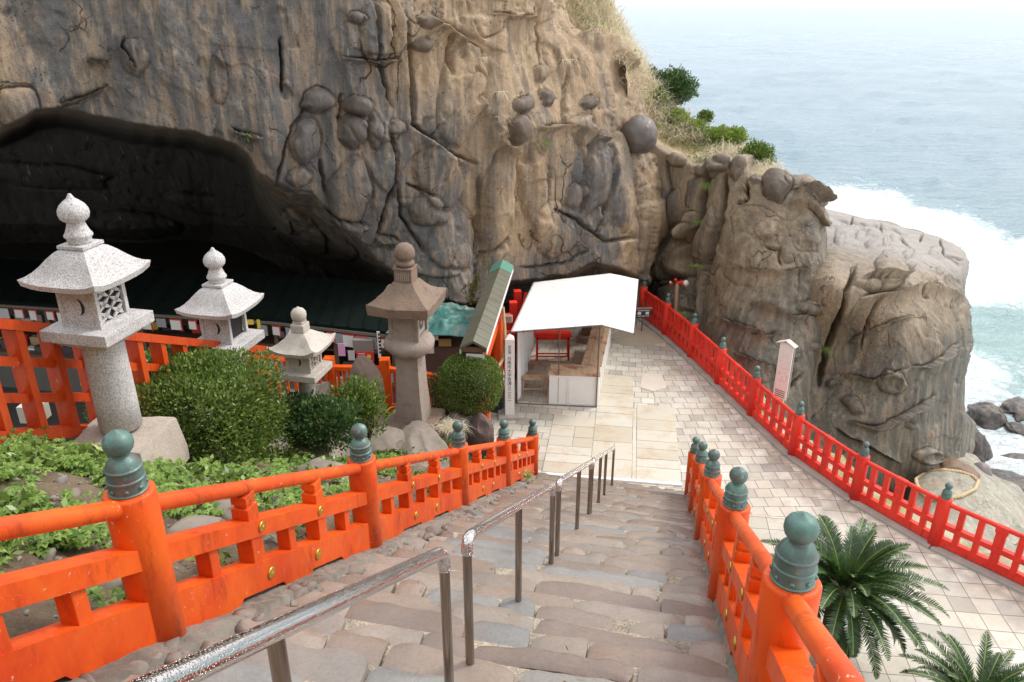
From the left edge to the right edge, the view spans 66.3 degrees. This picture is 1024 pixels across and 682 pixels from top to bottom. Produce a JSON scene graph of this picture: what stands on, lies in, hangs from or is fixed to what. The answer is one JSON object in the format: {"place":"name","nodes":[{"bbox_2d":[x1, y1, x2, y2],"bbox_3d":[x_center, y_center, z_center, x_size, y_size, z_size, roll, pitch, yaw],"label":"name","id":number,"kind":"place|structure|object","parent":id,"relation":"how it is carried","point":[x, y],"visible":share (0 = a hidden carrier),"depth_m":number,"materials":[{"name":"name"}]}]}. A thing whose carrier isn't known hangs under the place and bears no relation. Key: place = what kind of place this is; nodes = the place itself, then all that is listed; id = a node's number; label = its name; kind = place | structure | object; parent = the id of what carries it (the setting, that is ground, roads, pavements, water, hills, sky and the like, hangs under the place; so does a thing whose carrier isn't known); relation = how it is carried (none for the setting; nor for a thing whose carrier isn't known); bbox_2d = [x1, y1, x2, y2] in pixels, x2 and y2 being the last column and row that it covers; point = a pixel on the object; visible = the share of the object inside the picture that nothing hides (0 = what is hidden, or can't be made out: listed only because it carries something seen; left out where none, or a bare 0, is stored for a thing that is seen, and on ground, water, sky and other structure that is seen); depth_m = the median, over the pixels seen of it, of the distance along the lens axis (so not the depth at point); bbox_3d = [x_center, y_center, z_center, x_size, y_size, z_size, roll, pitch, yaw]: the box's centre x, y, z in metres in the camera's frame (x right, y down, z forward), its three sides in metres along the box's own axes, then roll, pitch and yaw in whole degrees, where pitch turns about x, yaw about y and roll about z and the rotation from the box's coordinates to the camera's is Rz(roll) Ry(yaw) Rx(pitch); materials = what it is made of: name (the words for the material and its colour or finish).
{"place":"outdoors","nodes":[
{"label":"outdoors","id":0,"kind":"place"},
{"bbox_2d":[0,442,495,637],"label":"garden slope","id":1,"kind":"structure","parent":0,"point":[17,622],"depth_m":5.24,"materials":[{"name":"soil"}]},
{"bbox_2d":[17,193,189,464],"bbox_3d":[-4.164,0.063,7.956,1.008,3.125,1.088,0,23,0],"label":"stone lantern","id":2,"kind":"object","parent":1,"relation":"on","point":[81,274],"visible":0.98,"depth_m":7.72,"materials":[{"name":"grey stone"}]},
{"bbox_2d":[101,578,123,589],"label":"garden stone","id":3,"kind":"object","parent":1,"relation":"on","point":[115,583],"visible":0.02,"depth_m":4.51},
{"bbox_2d":[0,318,270,442],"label":"lattice fence","id":4,"kind":"object","parent":1,"relation":"on","point":[28,396],"visible":0.27,"depth_m":8.01,"materials":[{"name":"orange paint"}]},
{"bbox_2d":[16,402,51,422],"bbox_3d":[-5.449,0.802,8.938,0.250,0.200,0.200,0,23,0],"label":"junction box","id":5,"kind":"object","parent":4,"relation":"attached to","point":[20,412],"visible":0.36,"depth_m":8.88,"materials":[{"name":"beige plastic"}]},
{"bbox_2d":[80,343,298,466],"bbox_3d":[-4.021,1.090,9.973,2.149,1.920,1.637,5,24,11],"label":"clipped bush","id":6,"kind":"object","parent":1,"relation":"on","point":[204,400],"visible":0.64,"depth_m":9.45,"materials":[{"name":"green plant"}]},
{"bbox_2d":[166,515,224,533],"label":"garden stone","id":7,"kind":"object","parent":1,"relation":"on","point":[189,522],"visible":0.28,"depth_m":5.71,"materials":[{"name":"stone"}]},
{"bbox_2d":[208,499,233,519],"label":"garden stone","id":8,"kind":"object","parent":1,"relation":"on","point":[226,505],"visible":0.12,"depth_m":6.46,"materials":[{"name":"stone"}]},
{"bbox_2d":[174,247,288,455],"bbox_3d":[-3.980,0.356,11.094,1.209,3.489,1.211,5,24,12],"label":"stone lantern","id":9,"kind":"object","parent":1,"relation":"on","point":[218,304],"visible":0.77,"depth_m":10.54,"materials":[{"name":"grey stone"}]},
{"bbox_2d":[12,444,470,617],"bbox_3d":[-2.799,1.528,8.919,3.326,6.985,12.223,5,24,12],"label":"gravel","id":10,"kind":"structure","parent":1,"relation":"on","point":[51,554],"depth_m":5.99,"materials":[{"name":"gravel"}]},
{"bbox_2d":[0,425,485,638],"bbox_3d":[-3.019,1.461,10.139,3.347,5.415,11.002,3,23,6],"label":"ground cover","id":11,"kind":"object","parent":1,"relation":"on","point":[68,539],"visible":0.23,"depth_m":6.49,"materials":[{"name":"green plant"}]},
{"bbox_2d":[329,371,389,441],"bbox_3d":[-2.335,1.016,11.860,1.022,1.203,0.866,0,23,0],"label":"loose shrub","id":12,"kind":"object","parent":11,"relation":"on","point":[360,390],"visible":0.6,"depth_m":11.74,"materials":[{"name":"green plant"}]},
{"bbox_2d":[428,367,448,416],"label":"shrub","id":13,"kind":"object","parent":11,"relation":"on","point":[435,394],"visible":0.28,"depth_m":15.50,"materials":[{"name":"green plant"}]},
{"bbox_2d":[263,532,297,548],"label":"garden stone","id":14,"kind":"object","parent":1,"relation":"on","point":[272,541],"visible":0.19,"depth_m":6.23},
{"bbox_2d":[267,306,350,459],"bbox_3d":[-2.873,0.707,11.157,0.811,2.542,0.746,5,24,11],"label":"stone lantern","id":15,"kind":"object","parent":1,"relation":"on","point":[301,346],"visible":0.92,"depth_m":10.81,"materials":[{"name":"stone"}]},
{"bbox_2d":[267,389,367,454],"bbox_3d":[-2.789,1.134,10.983,1.574,0.890,1.040,0,23,0],"label":"bush","id":16,"kind":"object","parent":1,"relation":"on","point":[304,425],"visible":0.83,"depth_m":10.75,"materials":[{"name":"green plant"}]},
{"bbox_2d":[295,457,348,486],"bbox_3d":[-2.222,1.621,9.339,0.730,0.448,0.859,-6,24,-13],"label":"garden rock","id":17,"kind":"object","parent":1,"relation":"on","point":[319,463],"visible":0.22,"depth_m":9.22,"materials":[{"name":"stone"}]},
{"bbox_2d":[1,452,690,681],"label":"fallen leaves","id":18,"kind":"object","parent":1,"relation":"on","point":[342,586],"visible":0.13,"depth_m":5.89,"materials":[{"name":"brown plant"}]},
{"bbox_2d":[349,355,384,427],"bbox_3d":[-2.490,1.024,13.396,0.619,1.715,0.429,0,23,0],"label":"standing stone","id":19,"kind":"object","parent":1,"relation":"on","point":[367,366],"visible":0.41,"depth_m":13.07,"materials":[{"name":"stone"}]},
{"bbox_2d":[366,426,404,453],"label":"garden rock","id":20,"kind":"object","parent":1,"relation":"on","point":[392,438],"visible":0.45,"depth_m":12.82,"materials":[{"name":"stone"}]},
{"bbox_2d":[366,242,446,437],"bbox_3d":[-1.780,0.171,13.678,1.079,3.893,1.081,5,24,11],"label":"stone lantern","id":21,"kind":"object","parent":1,"relation":"on","point":[407,302],"visible":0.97,"depth_m":13.28,"materials":[{"name":"stone"}]},
{"bbox_2d":[400,420,449,468],"bbox_3d":[-1.470,1.994,13.003,0.989,0.693,2.543,-6,24,-14],"label":"garden rock","id":22,"kind":"object","parent":1,"relation":"on","point":[424,437],"visible":0.29,"depth_m":13.08,"materials":[{"name":"stone"}]},
{"bbox_2d":[431,413,473,438],"bbox_3d":[-1.078,1.566,13.925,1.006,0.230,0.840,-18,29,-36],"label":"dry grass tuft","id":23,"kind":"object","parent":22,"relation":"on","point":[447,424],"visible":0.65,"depth_m":13.88,"materials":[{"name":"plant"}]},
{"bbox_2d":[443,411,472,455],"bbox_3d":[-1.002,2.011,14.893,0.810,1.528,0.969,-8,25,-18],"label":"rock","id":24,"kind":"object","parent":1,"relation":"on","point":[452,415],"visible":0.12,"depth_m":14.56,"materials":[{"name":"stone"}]},
{"bbox_2d":[437,352,503,416],"bbox_3d":[-0.781,0.805,14.776,1.274,1.198,1.216,0,23,0],"label":"round bush","id":25,"kind":"object","parent":1,"relation":"on","point":[468,383],"visible":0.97,"depth_m":14.44,"materials":[{"name":"green plant"}]},
{"bbox_2d":[468,412,493,456],"bbox_3d":[-0.575,1.732,14.469,0.501,0.913,0.583,0,23,0],"label":"garden rock","id":26,"kind":"object","parent":1,"relation":"on","point":[482,430],"visible":0.79,"depth_m":14.22,"materials":[{"name":"brown stone"}]},
{"bbox_2d":[0,240,521,443],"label":"cave yard","id":27,"kind":"structure","parent":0,"point":[187,254],"depth_m":30.37,"materials":[{"name":"stone"}]},
{"bbox_2d":[0,257,395,403],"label":"souvenir shop","id":28,"kind":"structure","parent":27,"relation":"on","point":[332,304],"depth_m":19.22},
{"bbox_2d":[0,308,9,318],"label":"notice card","id":29,"kind":"object","parent":28,"relation":"hanging from","point":[4,312],"visible":1,"depth_m":19.17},
{"bbox_2d":[13,309,24,318],"bbox_3d":[-11.998,-0.667,19.096,0.257,0.280,0.022,4,24,9],"label":"notice card","id":30,"kind":"object","parent":28,"relation":"hanging from","point":[19,313],"visible":1,"depth_m":19.09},
{"bbox_2d":[28,309,38,321],"bbox_3d":[-11.626,-0.624,19.047,0.217,0.320,0.022,4,24,9],"label":"notice card","id":31,"kind":"object","parent":28,"relation":"hanging from","point":[33,314],"visible":1,"depth_m":19.04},
{"bbox_2d":[156,318,166,327],"bbox_3d":[-8.295,-0.428,18.540,0.240,0.220,0.012,4,24,9],"label":"notice card","id":32,"kind":"object","parent":28,"relation":"hanging from","point":[160,322],"visible":1,"depth_m":18.53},
{"bbox_2d":[169,319,182,331],"bbox_3d":[-7.915,-0.383,18.486,0.297,0.320,0.022,4,24,9],"label":"notice card","id":33,"kind":"object","parent":28,"relation":"hanging from","point":[176,324],"visible":1,"depth_m":18.48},
{"bbox_2d":[188,320,197,330],"bbox_3d":[-7.491,-0.373,18.414,0.217,0.280,0.022,4,24,9],"label":"notice card","id":34,"kind":"object","parent":28,"relation":"hanging from","point":[193,324],"visible":1,"depth_m":18.41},
{"bbox_2d":[338,344,345,355],"bbox_3d":[-3.780,0.196,17.391,0.152,0.297,0.020,0,23,0],"label":"souvenir poster","id":35,"kind":"object","parent":28,"relation":"attached to","point":[341,349],"visible":1,"depth_m":17.38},
{"bbox_2d":[342,333,354,346],"bbox_3d":[-3.671,-0.003,17.655,0.298,0.360,0.022,6,24,14],"label":"notice card","id":36,"kind":"object","parent":28,"relation":"hanging from","point":[347,340],"visible":0.67,"depth_m":17.65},
{"bbox_2d":[352,335,374,352],"bbox_3d":[-3.313,0.072,17.556,0.443,0.312,0.300,0,23,0],"label":"cardboard box","id":37,"kind":"object","parent":28,"relation":"on","point":[361,344],"visible":0.8,"depth_m":17.41,"materials":[{"name":"cardboard"}]},
{"bbox_2d":[356,352,373,360],"bbox_3d":[-3.265,0.347,17.449,0.387,0.234,0.034,0,23,0],"label":"souvenir poster","id":38,"kind":"object","parent":28,"relation":"attached to","point":[369,355],"visible":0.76,"depth_m":17.43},
{"bbox_2d":[377,331,381,357],"bbox_3d":[-2.907,0.085,17.177,0.079,0.637,0.027,0,23,0],"label":"lettered board","id":39,"kind":"object","parent":28,"relation":"attached to","point":[379,344],"visible":0.87,"depth_m":17.16,"materials":[{"name":"white"}]},
{"bbox_2d":[386,302,474,336],"bbox_3d":[-1.750,-0.588,18.172,2.057,0.497,2.153,0,23,0],"label":"green tarpaulin","id":40,"kind":"object","parent":28,"relation":"on","point":[449,319],"visible":0.47,"depth_m":17.68,"materials":[{"name":"plastic"}]},
{"bbox_2d":[273,377,445,426],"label":"retaining wall","id":41,"kind":"structure","parent":27,"relation":"on","point":[325,387],"depth_m":15.63,"materials":[{"name":"stone"}]},
{"bbox_2d":[257,352,445,415],"bbox_3d":[-3.176,0.711,15.517,4.295,2.716,1.397,-17,28,-34],"label":"picket fence","id":42,"kind":"object","parent":41,"relation":"on","point":[385,368],"visible":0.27,"depth_m":15.89,"materials":[{"name":"orange paint"}]},
{"bbox_2d":[425,336,464,406],"bbox_3d":[-1.664,0.591,18.628,2.017,2.199,1.540,0,23,0],"label":"ticket hut","id":43,"kind":"object","parent":27,"relation":"on","point":[441,352],"visible":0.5,"depth_m":17.74,"materials":[{"name":"wood"}]},
{"bbox_2d":[503,289,526,387],"bbox_3d":[0.056,-0.117,20.574,0.502,1.962,2.941,2,23,4],"label":"bridge rail","id":44,"kind":"object","parent":27,"relation":"on","point":[514,306],"visible":0.38,"depth_m":20.33,"materials":[{"name":"paint"}]},
{"bbox_2d":[0,0,669,307],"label":"cliff","id":45,"kind":"structure","parent":0,"point":[379,129],"depth_m":18.59,"materials":[{"name":"stone"}]},
{"bbox_2d":[464,252,487,304],"bbox_3d":[-0.847,-1.493,18.838,0.634,1.358,0.129,0,23,0],"label":"creeper","id":46,"kind":"object","parent":45,"relation":"attached to","point":[472,291],"visible":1,"depth_m":18.92,"materials":[{"name":"green plant"}]},
{"bbox_2d":[621,114,656,153],"bbox_3d":[3.667,-5.979,22.689,1.085,1.114,1.146,0,23,0],"label":"round boulder","id":47,"kind":"object","parent":45,"relation":"on","point":[639,132],"visible":0.89,"depth_m":22.27,"materials":[{"name":"stone"}]},
{"bbox_2d":[577,325,591,343],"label":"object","id":48,"kind":"structure","parent":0,"point":[583,335],"depth_m":22.57,"materials":[{"name":"wood"}]},
{"bbox_2d":[566,0,713,163],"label":"cliff top","id":49,"kind":"structure","parent":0,"point":[673,147],"depth_m":24.67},
{"bbox_2d":[645,63,662,82],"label":"cliff shrub","id":50,"kind":"object","parent":49,"relation":"on","point":[656,76],"visible":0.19,"depth_m":25.80,"materials":[{"name":"green plant"}]},
{"bbox_2d":[649,83,672,108],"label":"cliff shrub","id":51,"kind":"object","parent":49,"relation":"on","point":[666,94],"visible":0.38,"depth_m":25.10,"materials":[{"name":"green plant"}]},
{"bbox_2d":[565,0,782,176],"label":"cliff grass","id":52,"kind":"structure","parent":49,"relation":"on","point":[754,169],"depth_m":24.12,"materials":[{"name":"plant"}]},
{"bbox_2d":[653,64,700,105],"bbox_3d":[5.339,-8.409,26.020,1.829,1.551,1.743,0,23,0],"label":"cliff shrub","id":53,"kind":"object","parent":49,"relation":"on","point":[678,82],"visible":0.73,"depth_m":25.63,"materials":[{"name":"green plant"}]},
{"bbox_2d":[664,105,690,129],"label":"cliff shrub","id":54,"kind":"object","parent":49,"relation":"on","point":[677,112],"visible":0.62,"depth_m":25.15,"materials":[{"name":"green plant"}]},
{"bbox_2d":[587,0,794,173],"bbox_3d":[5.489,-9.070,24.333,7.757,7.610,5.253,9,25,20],"label":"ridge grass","id":55,"kind":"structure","parent":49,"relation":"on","point":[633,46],"depth_m":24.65,"materials":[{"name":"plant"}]},
{"bbox_2d":[679,116,709,140],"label":"cliff shrub","id":56,"kind":"object","parent":49,"relation":"on","point":[700,122],"visible":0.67,"depth_m":25.10,"materials":[{"name":"green plant"}]},
{"bbox_2d":[700,123,736,146],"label":"cliff shrub","id":57,"kind":"object","parent":49,"relation":"on","point":[721,132],"visible":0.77,"depth_m":24.81,"materials":[{"name":"green plant"}]},
{"bbox_2d":[491,318,822,507],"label":"plaza","id":58,"kind":"structure","parent":0,"point":[624,360],"depth_m":20.29,"materials":[{"name":"stone"}]},
{"bbox_2d":[122,474,733,681],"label":"stairs","id":59,"kind":"structure","parent":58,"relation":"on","point":[596,589],"depth_m":5.58,"materials":[{"name":"stone"}]},
{"bbox_2d":[128,547,453,681],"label":"handrail","id":60,"kind":"object","parent":59,"relation":"on","point":[271,635],"visible":1,"depth_m":2.07,"materials":[{"name":"silver metal"}]},
{"bbox_2d":[53,472,546,681],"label":"stair kerb","id":61,"kind":"structure","parent":59,"relation":"on","point":[194,637],"depth_m":4.87,"materials":[{"name":"stone"}]},
{"bbox_2d":[0,419,538,681],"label":"stair fence","id":62,"kind":"object","parent":61,"relation":"on","point":[159,603],"visible":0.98,"depth_m":4.37,"materials":[{"name":"orange paint"}]},
{"bbox_2d":[69,473,548,681],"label":"kerb stones","id":63,"kind":"object","parent":61,"relation":"on","point":[299,591],"visible":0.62,"depth_m":5.39,"materials":[{"name":"stone"}]},
{"bbox_2d":[461,482,555,665],"bbox_3d":[0.068,1.580,5.694,0.062,2.412,2.802,5,24,12],"label":"handrail","id":64,"kind":"object","parent":59,"relation":"on","point":[471,534],"visible":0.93,"depth_m":4.63,"materials":[{"name":"silver metal"}]},
{"bbox_2d":[554,460,592,555],"bbox_3d":[0.754,1.911,9.171,0.062,2.466,2.902,5,24,12],"label":"handrail","id":65,"kind":"object","parent":59,"relation":"on","point":[568,475],"visible":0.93,"depth_m":8.68,"materials":[{"name":"silver metal"}]},
{"bbox_2d":[590,446,615,513],"bbox_3d":[1.542,2.292,13.164,0.062,3.070,4.032,5,24,12],"label":"handrail","id":66,"kind":"object","parent":59,"relation":"on","point":[601,455],"visible":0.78,"depth_m":12.43,"materials":[{"name":"silver metal"}]},
{"bbox_2d":[686,493,738,681],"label":"stair kerb","id":67,"kind":"structure","parent":59,"relation":"on","point":[732,673],"depth_m":5.57,"materials":[{"name":"stone"}]},
{"bbox_2d":[684,437,865,681],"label":"stair fence","id":68,"kind":"object","parent":67,"relation":"on","point":[768,604],"visible":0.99,"depth_m":3.45,"materials":[{"name":"orange paint"}]},
{"bbox_2d":[460,260,512,420],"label":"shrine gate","id":69,"kind":"structure","parent":58,"relation":"on","point":[484,333],"depth_m":16.47,"materials":[{"name":"orange paint"}]},
{"bbox_2d":[490,306,505,368],"bbox_3d":[-0.430,0.216,17.066,0.183,1.346,2.048,5,24,12],"label":"straw rope","id":70,"kind":"object","parent":69,"relation":"hanging from","point":[504,335],"visible":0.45,"depth_m":17.87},
{"bbox_2d":[498,334,519,420],"bbox_3d":[-0.080,0.806,18.253,0.500,2.120,0.500,-1,23,-3],"label":"address post","id":71,"kind":"object","parent":58,"relation":"on","point":[509,411],"visible":1,"depth_m":18.22,"materials":[{"name":"white paint"}]},
{"bbox_2d":[521,374,548,394],"bbox_3d":[0.560,1.099,19.652,0.750,0.458,0.260,1,23,3],"label":"bench","id":72,"kind":"object","parent":58,"relation":"on","point":[533,377],"visible":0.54,"depth_m":19.57,"materials":[{"name":"wood"}]},
{"bbox_2d":[534,330,571,360],"bbox_3d":[1.120,0.125,21.552,1.000,0.745,0.420,0,23,0],"label":"red table","id":73,"kind":"object","parent":58,"relation":"on","point":[552,335],"visible":0.94,"depth_m":21.38,"materials":[{"name":"paint"}]},
{"bbox_2d":[510,273,638,407],"bbox_3d":[1.736,-0.171,20.375,2.883,2.260,4.355,4,24,9],"label":"market tent","id":74,"kind":"object","parent":58,"relation":"on","point":[606,300],"visible":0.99,"depth_m":19.53,"materials":[{"name":"fabric"}]},
{"bbox_2d":[548,325,610,405],"bbox_3d":[1.831,0.478,20.610,1.255,0.840,3.813,4,24,10],"label":"sales counter","id":75,"kind":"object","parent":58,"relation":"on","point":[577,385],"visible":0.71,"depth_m":19.06,"materials":[{"name":"white paint"}]},
{"bbox_2d":[538,471,681,486],"bbox_3d":[1.967,2.843,16.142,3.011,0.050,0.085,3,23,8],"label":"white kerb line","id":76,"kind":"object","parent":58,"relation":"on","point":[637,481],"visible":0.64,"depth_m":16.05,"materials":[{"name":"stone"}]},
{"bbox_2d":[542,375,680,482],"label":"paving slabs","id":77,"kind":"structure","parent":58,"relation":"on","point":[655,457],"depth_m":17.64,"materials":[{"name":"stone"}]},
{"bbox_2d":[611,327,663,346],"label":"patched paving","id":78,"kind":"structure","parent":58,"relation":"on","point":[644,337],"depth_m":22.93,"materials":[{"name":"stone"}]},
{"bbox_2d":[636,301,651,330],"bbox_3d":[3.897,-0.724,23.267,0.480,0.950,0.080,-2,23,-5],"label":"notice stand","id":79,"kind":"object","parent":78,"relation":"on","point":[643,312],"visible":0.98,"depth_m":23.20,"materials":[{"name":"metal"}]},
{"bbox_2d":[637,318,1023,594],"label":"fence kerb","id":80,"kind":"structure","parent":58,"relation":"on","point":[869,510],"depth_m":15.65,"materials":[{"name":"concrete"}]},
{"bbox_2d":[639,277,1023,585],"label":"sea fence","id":81,"kind":"object","parent":80,"relation":"on","point":[750,402],"visible":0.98,"depth_m":15.70,"materials":[{"name":"paint"}]},
{"bbox_2d":[642,359,826,518],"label":"paving","id":82,"kind":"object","parent":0,"point":[777,483],"visible":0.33,"depth_m":17.46,"materials":[{"name":"stone"}]},
{"bbox_2d":[640,373,666,390],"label":"patched paving","id":83,"kind":"structure","parent":82,"relation":"on","point":[652,381],"depth_m":20.27,"materials":[{"name":"stone"}]},
{"bbox_2d":[648,142,837,435],"bbox_3d":[6.033,-0.977,23.613,6.326,10.169,10.714,7,24,15],"label":"outcrop","id":84,"kind":"object","parent":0,"point":[755,246],"visible":0.65,"depth_m":21.20,"materials":[{"name":"stone"}]},
{"bbox_2d":[695,108,714,124],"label":"cliff shrub","id":85,"kind":"object","parent":84,"relation":"on","point":[704,114],"visible":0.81,"depth_m":25.66,"materials":[{"name":"green plant"}]},
{"bbox_2d":[726,124,751,145],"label":"cliff shrub","id":86,"kind":"object","parent":84,"relation":"on","point":[740,132],"visible":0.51,"depth_m":25.00,"materials":[{"name":"green plant"}]},
{"bbox_2d":[737,137,776,166],"bbox_3d":[7.447,-5.607,23.911,1.243,1.209,1.271,8,25,19],"label":"cliff shrub","id":87,"kind":"object","parent":84,"relation":"on","point":[758,151],"visible":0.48,"depth_m":23.63,"materials":[{"name":"green plant"}]},
{"bbox_2d":[612,0,1023,4],"label":"sky","id":88,"kind":"structure","parent":0,"point":[631,2],"materials":[{"name":"white"}]},
{"bbox_2d":[615,5,1023,475],"bbox_3d":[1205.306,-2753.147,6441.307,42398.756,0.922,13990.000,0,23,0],"label":"sea","id":89,"kind":"structure","parent":0,"point":[909,116],"depth_m":118.66,"materials":[{"name":"liquid"}]},
{"bbox_2d":[907,453,1023,565],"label":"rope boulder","id":90,"kind":"object","parent":89,"relation":"in","point":[994,498],"visible":0.21,"depth_m":20.03,"materials":[{"name":"stone"}]},
{"bbox_2d":[914,468,979,498],"bbox_3d":[11.229,3.722,20.352,1.454,0.602,2.456,16,28,33],"label":"straw rope","id":91,"kind":"object","parent":90,"relation":"on","point":[975,488],"visible":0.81,"depth_m":20.82,"materials":[{"name":"fabric"}]},
{"bbox_2d":[939,457,979,478],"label":"brown rock","id":92,"kind":"object","parent":90,"relation":"on","point":[952,463],"visible":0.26,"depth_m":21.71,"materials":[{"name":"stone"}]},
{"bbox_2d":[974,462,991,475],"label":"sea rock","id":93,"kind":"object","parent":90,"relation":"on","point":[984,467],"visible":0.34,"depth_m":22.78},
{"bbox_2d":[972,428,992,462],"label":"sea rock","id":94,"kind":"object","parent":89,"relation":"in","point":[982,452],"visible":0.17,"depth_m":27.27,"materials":[{"name":"stone"}]},
{"bbox_2d":[967,401,1007,429],"bbox_3d":[18.518,2.974,30.664,1.520,1.165,1.881,0,23,0],"label":"sea rock","id":95,"kind":"object","parent":89,"relation":"in","point":[988,415],"visible":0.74,"depth_m":30.06,"materials":[{"name":"stone"}]},
{"bbox_2d":[990,468,1023,491],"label":"sea rock","id":96,"kind":"object","parent":89,"relation":"in","point":[1014,477],"visible":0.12,"depth_m":26.14,"materials":[{"name":"stone"}]},
{"bbox_2d":[999,396,1023,421],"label":"sea rock","id":97,"kind":"object","parent":89,"relation":"in","point":[1014,407],"visible":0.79,"depth_m":30.83,"materials":[{"name":"stone"}]},
{"bbox_2d":[1000,453,1023,458],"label":"sea rock","id":98,"kind":"object","parent":89,"relation":"in","point":[1015,455],"visible":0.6,"depth_m":27.79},
{"bbox_2d":[1005,422,1023,435],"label":"sea rock","id":99,"kind":"object","parent":89,"relation":"in","point":[1016,427],"visible":0.99,"depth_m":29.68,"materials":[{"name":"stone"}]},
{"bbox_2d":[672,328,1023,572],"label":"bank","id":100,"kind":"structure","parent":0,"point":[1003,559],"depth_m":15.52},
{"bbox_2d":[669,278,688,317],"bbox_3d":[4.930,-0.854,23.555,0.590,2.133,0.226,0,23,0],"label":"lamp post","id":101,"kind":"object","parent":100,"relation":"on","point":[684,283],"visible":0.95,"depth_m":23.23,"materials":[{"name":"paint"}]},
{"bbox_2d":[773,339,798,415],"bbox_3d":[6.346,1.034,18.465,0.176,2.314,0.476,-19,30,-37],"label":"information board","id":102,"kind":"object","parent":100,"relation":"on","point":[784,369],"visible":0.95,"depth_m":18.27,"materials":[{"name":"white paint"}]},
{"bbox_2d":[748,473,1023,681],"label":"plaza","id":103,"kind":"structure","parent":0,"point":[974,605],"depth_m":12.73,"materials":[{"name":"tile"}]},
{"bbox_2d":[760,514,949,679],"bbox_3d":[4.803,3.791,11.268,2.617,2.133,2.721,0,23,0],"label":"sago palm","id":104,"kind":"object","parent":103,"relation":"on","point":[858,567],"visible":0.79,"depth_m":10.77,"materials":[{"name":"green plant"}]},
{"bbox_2d":[898,631,1023,681],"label":"sago palm","id":105,"kind":"object","parent":103,"relation":"on","point":[991,670],"visible":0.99,"depth_m":9.97,"materials":[{"name":"green plant"}]},
{"bbox_2d":[810,209,975,500],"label":"headland","id":106,"kind":"structure","parent":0,"point":[894,318],"depth_m":20.86,"materials":[{"name":"stone"}]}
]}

